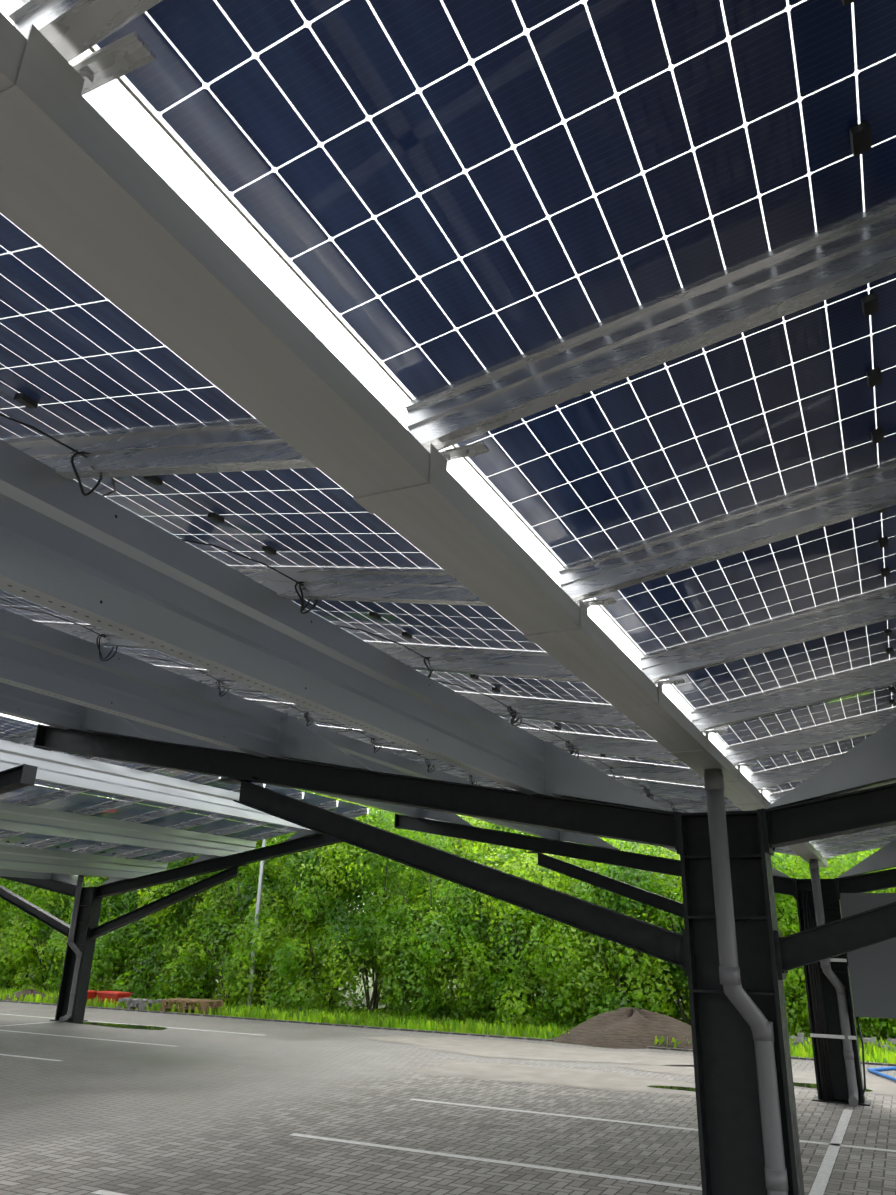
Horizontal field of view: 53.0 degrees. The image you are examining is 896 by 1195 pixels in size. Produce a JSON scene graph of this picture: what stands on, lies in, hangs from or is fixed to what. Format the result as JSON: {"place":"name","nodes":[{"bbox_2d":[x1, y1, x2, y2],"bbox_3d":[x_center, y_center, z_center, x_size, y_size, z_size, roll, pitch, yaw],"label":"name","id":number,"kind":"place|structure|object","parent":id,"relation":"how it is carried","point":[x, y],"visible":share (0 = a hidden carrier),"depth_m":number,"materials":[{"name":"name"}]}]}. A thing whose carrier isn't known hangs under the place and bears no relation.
{"place":"outdoors","nodes":[
{"label":"outdoors","id":0,"kind":"place"},
{"bbox_2d":[0,0,876,936],"label":"sky","id":1,"kind":"structure","parent":0,"point":[111,100],"materials":[{"name":"white"}]},
{"bbox_2d":[17,950,895,1063],"bbox_3d":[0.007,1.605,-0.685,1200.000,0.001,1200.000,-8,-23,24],"label":"terrain ground","id":2,"kind":"structure","parent":0,"point":[350,1003],"depth_m":29.88,"materials":[{"name":"green plant"}]},
{"bbox_2d":[0,989,50,1001],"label":"soil heap","id":3,"kind":"object","parent":2,"relation":"on","point":[27,992],"visible":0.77,"depth_m":23.93,"materials":[{"name":"grey soil"}]},
{"bbox_2d":[0,903,54,988],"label":"understory","id":4,"kind":"object","parent":2,"relation":"on","point":[8,962],"depth_m":26.77,"materials":[{"name":"green plant"}]},
{"bbox_2d":[0,878,54,988],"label":"tree","id":5,"kind":"object","parent":2,"relation":"on","point":[3,908],"depth_m":27.83,"materials":[{"name":"green plant"}]},
{"bbox_2d":[5,915,70,991],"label":"understory","id":6,"kind":"object","parent":2,"relation":"on","point":[36,985],"depth_m":26.43,"materials":[{"name":"green plant"}]},
{"bbox_2d":[0,876,86,985],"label":"shrub","id":7,"kind":"object","parent":2,"relation":"on","point":[44,897],"depth_m":27.19,"materials":[{"name":"green plant"}]},
{"bbox_2d":[19,876,116,986],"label":"shrub","id":8,"kind":"object","parent":2,"relation":"on","point":[43,940],"depth_m":26.91,"materials":[{"name":"green plant"}]},
{"bbox_2d":[59,990,97,1002],"bbox_3d":[-9.565,10.364,23.253,0.900,0.340,0.460,-6,-22,19],"label":"red trough","id":9,"kind":"object","parent":2,"relation":"on","point":[91,994],"visible":0.14,"depth_m":23.13,"materials":[{"name":"red plastic"}]},
{"bbox_2d":[43,907,114,993],"bbox_3d":[-10.701,10.236,26.178,2.579,2.637,1.853,-20,-30,43],"label":"understory","id":10,"kind":"object","parent":2,"relation":"on","point":[55,979],"depth_m":25.94,"materials":[{"name":"green plant"}]},
{"bbox_2d":[52,876,142,995],"bbox_3d":[-10.273,9.772,27.566,3.480,4.515,3.338,-8,-23,24],"label":"shrub","id":11,"kind":"object","parent":2,"relation":"on","point":[94,880],"depth_m":26.81,"materials":[{"name":"green plant"}]},
{"bbox_2d":[53,911,153,995],"bbox_3d":[-9.669,10.174,25.547,2.870,2.369,2.488,-8,-23,24],"label":"understory","id":12,"kind":"object","parent":2,"relation":"on","point":[108,964],"depth_m":25.13,"materials":[{"name":"green plant"}]},
{"bbox_2d":[96,991,132,1003],"bbox_3d":[-8.577,10.297,23.012,0.900,0.340,0.460,-14,-26,35],"label":"red trough","id":13,"kind":"object","parent":2,"relation":"on","point":[109,995],"visible":0.71,"depth_m":22.88,"materials":[{"name":"red plastic"}]},
{"bbox_2d":[52,795,206,972],"bbox_3d":[-10.171,9.677,29.932,7.237,6.386,6.210,-8,-23,24],"label":"tree","id":14,"kind":"object","parent":2,"relation":"on","point":[107,879],"depth_m":27.57,"materials":[{"name":"green plant"}]},
{"bbox_2d":[116,998,161,1009],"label":"stone block","id":15,"kind":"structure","parent":2,"relation":"on","point":[139,1003],"depth_m":22.04,"materials":[{"name":"stone"}]},
{"bbox_2d":[99,859,189,995],"bbox_3d":[-8.928,9.481,26.769,4.094,4.553,2.428,-24,-33,48],"label":"shrub","id":16,"kind":"object","parent":2,"relation":"on","point":[130,901],"depth_m":25.74,"materials":[{"name":"green plant"}]},
{"bbox_2d":[108,914,195,998],"bbox_3d":[-8.314,10.100,25.420,3.419,2.468,2.332,-37,-43,59],"label":"understory","id":17,"kind":"object","parent":2,"relation":"on","point":[161,945],"depth_m":24.79,"materials":[{"name":"green plant"}]},
{"bbox_2d":[128,856,209,999],"bbox_3d":[-8.068,9.007,25.758,2.933,4.754,2.920,-8,-23,24],"label":"shrub","id":18,"kind":"object","parent":2,"relation":"on","point":[175,911],"depth_m":25.11,"materials":[{"name":"green plant"}]},
{"bbox_2d":[160,998,223,1014],"bbox_3d":[-6.204,9.911,21.773,1.240,0.289,0.800,-5,-22,16],"label":"pallet stack","id":19,"kind":"object","parent":2,"relation":"on","point":[204,1003],"visible":0.69,"depth_m":21.55,"materials":[{"name":"brown wood"}]},
{"bbox_2d":[125,806,261,987],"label":"tree","id":20,"kind":"object","parent":2,"relation":"on","point":[177,866],"depth_m":26.56,"materials":[{"name":"green plant"}]},
{"bbox_2d":[154,916,239,998],"bbox_3d":[-6.946,9.996,24.796,2.356,2.284,3.057,-8,-23,24],"label":"understory","id":21,"kind":"object","parent":2,"relation":"on","point":[183,969],"depth_m":24.04,"materials":[{"name":"green plant"}]},
{"bbox_2d":[169,819,270,997],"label":"tree","id":22,"kind":"object","parent":2,"relation":"on","point":[200,895],"depth_m":25.03,"materials":[{"name":"green plant"}]},
{"bbox_2d":[177,897,269,1004],"bbox_3d":[-5.941,9.627,24.512,3.039,2.814,2.517,-8,-23,24],"label":"understory","id":23,"kind":"object","parent":2,"relation":"on","point":[229,957],"depth_m":23.88,"materials":[{"name":"green plant"}]},
{"bbox_2d":[187,842,308,1006],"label":"tree","id":24,"kind":"object","parent":2,"relation":"on","point":[230,882],"depth_m":24.60,"materials":[{"name":"green plant"}]},
{"bbox_2d":[246,826,267,1006],"bbox_3d":[-5.270,7.393,23.189,0.240,6.050,1.540,-8,-23,24],"label":"street lamp","id":25,"kind":"object","parent":2,"relation":"on","point":[258,902],"visible":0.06,"depth_m":23.55,"materials":[{"name":"metal"}]},
{"bbox_2d":[203,791,319,955],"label":"tree","id":26,"kind":"object","parent":2,"relation":"on","point":[253,884],"depth_m":26.35,"materials":[{"name":"green plant"}]},
{"bbox_2d":[225,910,316,1009],"bbox_3d":[-4.479,9.441,23.445,2.721,2.467,2.184,-8,-23,24],"label":"understory","id":27,"kind":"object","parent":2,"relation":"on","point":[273,942],"depth_m":22.90,"materials":[{"name":"green plant"}]},
{"bbox_2d":[228,828,364,1008],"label":"tree","id":28,"kind":"object","parent":2,"relation":"on","point":[282,875],"depth_m":23.61,"materials":[{"name":"green plant"}]},
{"bbox_2d":[265,903,357,1012],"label":"bush","id":29,"kind":"object","parent":2,"relation":"on","point":[302,950],"depth_m":22.24,"materials":[{"name":"green plant"}]},
{"bbox_2d":[233,788,424,1003],"bbox_3d":[-3.696,8.153,26.346,7.575,6.984,6.996,-8,-23,24],"label":"tree","id":30,"kind":"object","parent":2,"relation":"on","point":[265,887],"depth_m":24.48,"materials":[{"name":"green plant"}]},
{"bbox_2d":[269,843,390,1006],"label":"tree","id":31,"kind":"object","parent":2,"relation":"on","point":[325,896],"depth_m":22.88,"materials":[{"name":"green plant"}]},
{"bbox_2d":[288,799,439,1010],"bbox_3d":[-2.275,7.623,23.139,4.264,5.744,3.302,-8,-23,24],"label":"tree","id":32,"kind":"object","parent":2,"relation":"on","point":[370,868],"depth_m":22.70,"materials":[{"name":"green plant"}]},
{"bbox_2d":[321,904,423,1013],"bbox_3d":[-1.663,8.786,21.795,2.513,2.644,2.190,-8,-23,24],"label":"bush","id":33,"kind":"object","parent":2,"relation":"on","point":[363,944],"depth_m":21.66,"materials":[{"name":"green plant"}]},
{"bbox_2d":[374,902,464,1019],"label":"bush","id":34,"kind":"object","parent":2,"relation":"on","point":[425,1009],"depth_m":21.07,"materials":[{"name":"green plant"}]},
{"bbox_2d":[367,832,487,1017],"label":"tree","id":35,"kind":"object","parent":2,"relation":"on","point":[407,959],"depth_m":21.31,"materials":[{"name":"green plant"}]},
{"bbox_2d":[353,803,525,1004],"bbox_3d":[-0.567,8.198,25.796,6.173,6.649,5.590,-8,-23,24],"label":"tree","id":36,"kind":"object","parent":2,"relation":"on","point":[416,890],"depth_m":24.04,"materials":[{"name":"green plant"}]},
{"bbox_2d":[0,1000,895,1194],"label":"car park paving","id":37,"kind":"structure","parent":2,"relation":"on","point":[199,1111],"depth_m":9.38,"materials":[{"name":"grey concrete"}]},
{"bbox_2d":[71,1022,165,1029],"bbox_3d":[-6.694,8.659,18.176,2.652,0.001,0.662,-8,-23,24],"label":"strip","id":38,"kind":"object","parent":37,"relation":"on","point":[129,1026],"visible":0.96,"depth_m":18.10,"materials":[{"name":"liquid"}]},
{"bbox_2d":[0,764,341,1021],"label":"carport steel frame","id":39,"kind":"object","parent":37,"relation":"on","point":[88,931],"visible":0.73,"depth_m":19.08,"materials":[{"name":"black metal"}]},
{"bbox_2d":[59,875,83,1021],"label":"far carport downpipes","id":40,"kind":"object","parent":39,"relation":"attached to","point":[78,953],"visible":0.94,"depth_m":19.14,"materials":[{"name":"grey metal"}]},
{"bbox_2d":[3,716,287,858],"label":"junction box cables","id":41,"kind":"object","parent":39,"relation":"attached to","point":[98,796],"visible":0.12,"depth_m":16.89,"materials":[{"name":"black plastic"}]},
{"bbox_2d":[0,739,349,886],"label":"purlins","id":42,"kind":"object","parent":39,"relation":"on","point":[54,767],"visible":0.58,"depth_m":15.35,"materials":[{"name":"grey metal"}]},
{"bbox_2d":[0,728,368,877],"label":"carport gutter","id":43,"kind":"object","parent":42,"relation":"on","point":[25,737],"visible":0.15,"depth_m":17.04,"materials":[{"name":"grey metal"}]},
{"bbox_2d":[0,716,366,860],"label":"solar panels","id":44,"kind":"object","parent":39,"relation":"attached to","point":[77,800],"visible":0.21,"depth_m":16.23,"materials":[{"name":"blue glass"}]},
{"bbox_2d":[0,715,367,859],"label":"carport pv glass","id":45,"kind":"object","parent":39,"relation":"on","point":[144,800],"visible":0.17,"depth_m":16.15,"materials":[{"name":"glass"}]},
{"bbox_2d":[0,1014,895,1194],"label":"parking line markings","id":46,"kind":"object","parent":37,"relation":"on","point":[819,1185],"visible":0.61,"depth_m":8.26,"materials":[{"name":"white paint"}]},
{"bbox_2d":[33,724,895,1194],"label":"carport steel frame","id":47,"kind":"object","parent":37,"relation":"on","point":[731,1148],"visible":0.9,"depth_m":6.05,"materials":[{"name":"black metal"}]},
{"bbox_2d":[0,0,894,812],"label":"junction box cables","id":48,"kind":"object","parent":47,"relation":"attached to","point":[860,136],"visible":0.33,"depth_m":2.73,"materials":[{"name":"black plastic"}]},
{"bbox_2d":[0,0,895,792],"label":"carport solar cells","id":49,"kind":"object","parent":47,"relation":"on","point":[206,40],"visible":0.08,"depth_m":1.93,"materials":[{"name":"blue glass"}]},
{"bbox_2d":[0,0,895,792],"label":"carport pv glass","id":50,"kind":"object","parent":47,"relation":"on","point":[274,170],"visible":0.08,"depth_m":1.92,"materials":[{"name":"glass"}]},
{"bbox_2d":[0,439,895,878],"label":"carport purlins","id":51,"kind":"object","parent":47,"relation":"on","point":[66,543],"visible":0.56,"depth_m":4.78,"materials":[{"name":"grey metal"}]},
{"bbox_2d":[3,515,671,848],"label":"purlin punch holes","id":52,"kind":"object","parent":51,"relation":"attached to","point":[101,602],"visible":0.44,"depth_m":3.98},
{"bbox_2d":[0,0,895,866],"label":"purlins","id":53,"kind":"object","parent":51,"relation":"on","point":[90,196],"visible":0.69,"depth_m":2.19,"materials":[{"name":"grey metal"}]},
{"bbox_2d":[704,768,857,1194],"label":"drainpipe","id":54,"kind":"object","parent":47,"relation":"attached to","point":[761,1026],"visible":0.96,"depth_m":5.35,"materials":[{"name":"grey metal"}]},
{"bbox_2d":[802,891,865,1103],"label":"steel column","id":55,"kind":"structure","parent":47,"relation":"attached to","point":[810,918],"depth_m":11.47,"materials":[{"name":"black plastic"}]},
{"bbox_2d":[810,958,856,1039],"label":"cable straps","id":56,"kind":"object","parent":55,"relation":"attached to","point":[828,1035],"visible":0.68,"depth_m":11.39,"materials":[{"name":"silver metal"}]},
{"bbox_2d":[839,893,895,1018],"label":"sign panel","id":57,"kind":"object","parent":47,"relation":"attached to","point":[872,970],"visible":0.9,"depth_m":11.30,"materials":[{"name":"grey metal"}]},
{"bbox_2d":[371,1036,693,1066],"bbox_3d":[1.811,7.869,15.529,7.376,0.001,2.718,-8,-23,24],"label":"sand wash","id":58,"kind":"object","parent":37,"relation":"on","point":[497,1048],"visible":0.85,"depth_m":15.62},
{"bbox_2d":[410,1061,807,1098],"bbox_3d":[2.104,6.697,12.458,5.487,0.001,1.890,-8,-23,24],"label":"sand wash","id":59,"kind":"object","parent":37,"relation":"on","point":[603,1080],"visible":0.75,"depth_m":12.65},
{"bbox_2d":[648,1085,694,1090],"bbox_3d":[3.100,6.501,11.891,0.924,0.001,0.335,-8,-23,24],"label":"grass strip","id":60,"kind":"object","parent":59,"relation":"on","point":[678,1088],"visible":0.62,"depth_m":11.92,"materials":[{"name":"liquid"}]},
{"bbox_2d":[615,1065,895,1094],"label":"sand wash","id":61,"kind":"object","parent":37,"relation":"on","point":[880,1085],"visible":0.4,"depth_m":13.33},
{"bbox_2d":[793,1082,871,1090],"bbox_3d":[5.105,6.755,12.416,1.402,0.001,0.532,-8,-23,24],"label":"grass strip","id":62,"kind":"object","parent":61,"relation":"on","point":[809,1085],"visible":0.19,"depth_m":12.44,"materials":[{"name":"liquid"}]},
{"bbox_2d":[867,1066,895,1081],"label":"blue hose","id":63,"kind":"object","parent":37,"relation":"on","point":[874,1070],"visible":1,"depth_m":13.98,"materials":[{"name":"blue plastic"}]},
{"bbox_2d":[0,986,895,1063],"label":"verge grass tufts","id":64,"kind":"object","parent":2,"relation":"on","point":[381,1017],"visible":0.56,"depth_m":19.70,"materials":[{"name":"green plant"}]},
{"bbox_2d":[437,921,540,1021],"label":"bush","id":65,"kind":"object","parent":2,"relation":"on","point":[499,986],"depth_m":20.40,"materials":[{"name":"green plant"}]},
{"bbox_2d":[428,814,556,1015],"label":"tree","id":66,"kind":"object","parent":2,"relation":"on","point":[475,851],"depth_m":21.38,"materials":[{"name":"green plant"}]},
{"bbox_2d":[426,815,614,984],"bbox_3d":[2.159,8.447,25.591,6.299,6.172,5.468,-8,-23,24],"label":"tree","id":67,"kind":"object","parent":2,"relation":"on","point":[478,822],"depth_m":24.51,"materials":[{"name":"green plant"}]},
{"bbox_2d":[431,846,619,1028],"bbox_3d":[1.900,7.666,20.923,4.447,4.281,3.611,-8,-23,24],"label":"shrub","id":68,"kind":"object","parent":2,"relation":"on","point":[570,978],"depth_m":19.85,"materials":[{"name":"green plant"}]},
{"bbox_2d":[489,930,612,1027],"bbox_3d":[2.324,8.639,20.407,2.944,2.134,2.398,-8,-23,24],"label":"bush","id":69,"kind":"object","parent":2,"relation":"on","point":[555,1010],"depth_m":19.71,"materials":[{"name":"green plant"}]},
{"bbox_2d":[508,839,650,1025],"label":"tree","id":70,"kind":"object","parent":2,"relation":"on","point":[591,888],"depth_m":20.30,"materials":[{"name":"green plant"}]},
{"bbox_2d":[489,836,670,998],"bbox_3d":[4.012,8.433,23.668,7.069,4.907,6.944,-8,-23,24],"label":"tree","id":71,"kind":"object","parent":2,"relation":"on","point":[569,883],"depth_m":22.00,"materials":[{"name":"green plant"}]},
{"bbox_2d":[563,908,674,1016],"bbox_3d":[3.673,8.167,19.773,2.531,2.612,2.074,-8,-23,24],"label":"bush","id":72,"kind":"object","parent":2,"relation":"on","point":[608,998],"depth_m":19.23,"materials":[{"name":"green plant"}]},
{"bbox_2d":[553,839,689,1019],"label":"tree","id":73,"kind":"object","parent":2,"relation":"on","point":[643,884],"depth_m":19.95,"materials":[{"name":"green plant"}]},
{"bbox_2d":[551,1007,692,1048],"bbox_3d":[3.631,8.292,17.389,3.517,0.649,2.340,-18,-28,40],"label":"soil heap","id":74,"kind":"object","parent":2,"relation":"on","point":[628,1028],"visible":0.94,"depth_m":17.00,"materials":[{"name":"brown soil"}]},
{"bbox_2d":[628,957,690,1025],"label":"understory","id":75,"kind":"object","parent":2,"relation":"on","point":[673,1005],"depth_m":19.55,"materials":[{"name":"green plant"}]},
{"bbox_2d":[547,837,824,1003],"bbox_3d":[6.050,7.850,22.419,7.490,5.200,6.211,-8,-23,24],"label":"tree","id":76,"kind":"object","parent":2,"relation":"on","point":[646,848],"depth_m":21.28,"materials":[{"name":"green plant"}]},
{"bbox_2d":[620,848,796,1031],"bbox_3d":[5.807,7.690,20.673,3.858,4.250,2.726,-8,-23,24],"label":"tree","id":77,"kind":"object","parent":2,"relation":"on","point":[677,972],"depth_m":20.20,"materials":[{"name":"green plant"}]},
{"bbox_2d":[686,967,809,1032],"bbox_3d":[6.823,8.325,19.730,3.091,2.443,2.292,-8,-23,24],"label":"understory","id":78,"kind":"object","parent":2,"relation":"on","point":[793,983],"depth_m":19.07,"materials":[{"name":"green plant"}]},
{"bbox_2d":[679,852,863,1035],"bbox_3d":[7.066,7.222,20.308,4.265,4.922,3.740,-8,-23,24],"label":"shrub","id":79,"kind":"object","parent":2,"relation":"on","point":[778,859],"depth_m":20.06,"materials":[{"name":"green plant"}]},
{"bbox_2d":[675,848,895,1019],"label":"tree","id":80,"kind":"object","parent":2,"relation":"on","point":[826,873],"visible":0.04,"depth_m":21.54,"materials":[{"name":"green plant"}]},
{"bbox_2d":[773,844,885,1032],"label":"tree","id":81,"kind":"object","parent":2,"relation":"on","point":[840,867],"depth_m":20.16,"materials":[{"name":"green plant"}]},
{"bbox_2d":[778,849,895,892],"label":"tree","id":82,"kind":"object","parent":2,"relation":"on","point":[861,860],"depth_m":21.30,"materials":[{"name":"green plant"}]},
{"bbox_2d":[784,966,893,1038],"bbox_3d":[8.410,8.478,19.616,2.610,2.154,2.436,-8,-23,24],"label":"understory","id":83,"kind":"object","parent":2,"relation":"on","point":[805,1026],"depth_m":19.17,"materials":[{"name":"green plant"}]},
{"bbox_2d":[788,845,895,1036],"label":"tree","id":84,"kind":"object","parent":2,"relation":"on","point":[892,890],"visible":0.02,"depth_m":20.98,"materials":[{"name":"green plant"}]},
{"bbox_2d":[789,1033,895,1051],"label":"paver pile","id":85,"kind":"object","parent":2,"relation":"on","point":[799,1037],"visible":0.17,"depth_m":16.96,"materials":[{"name":"concrete"}]},
{"bbox_2d":[854,1014,895,1038],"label":"understory","id":86,"kind":"object","parent":2,"relation":"on","point":[889,1032],"depth_m":19.18,"materials":[{"name":"green plant"}]}
]}

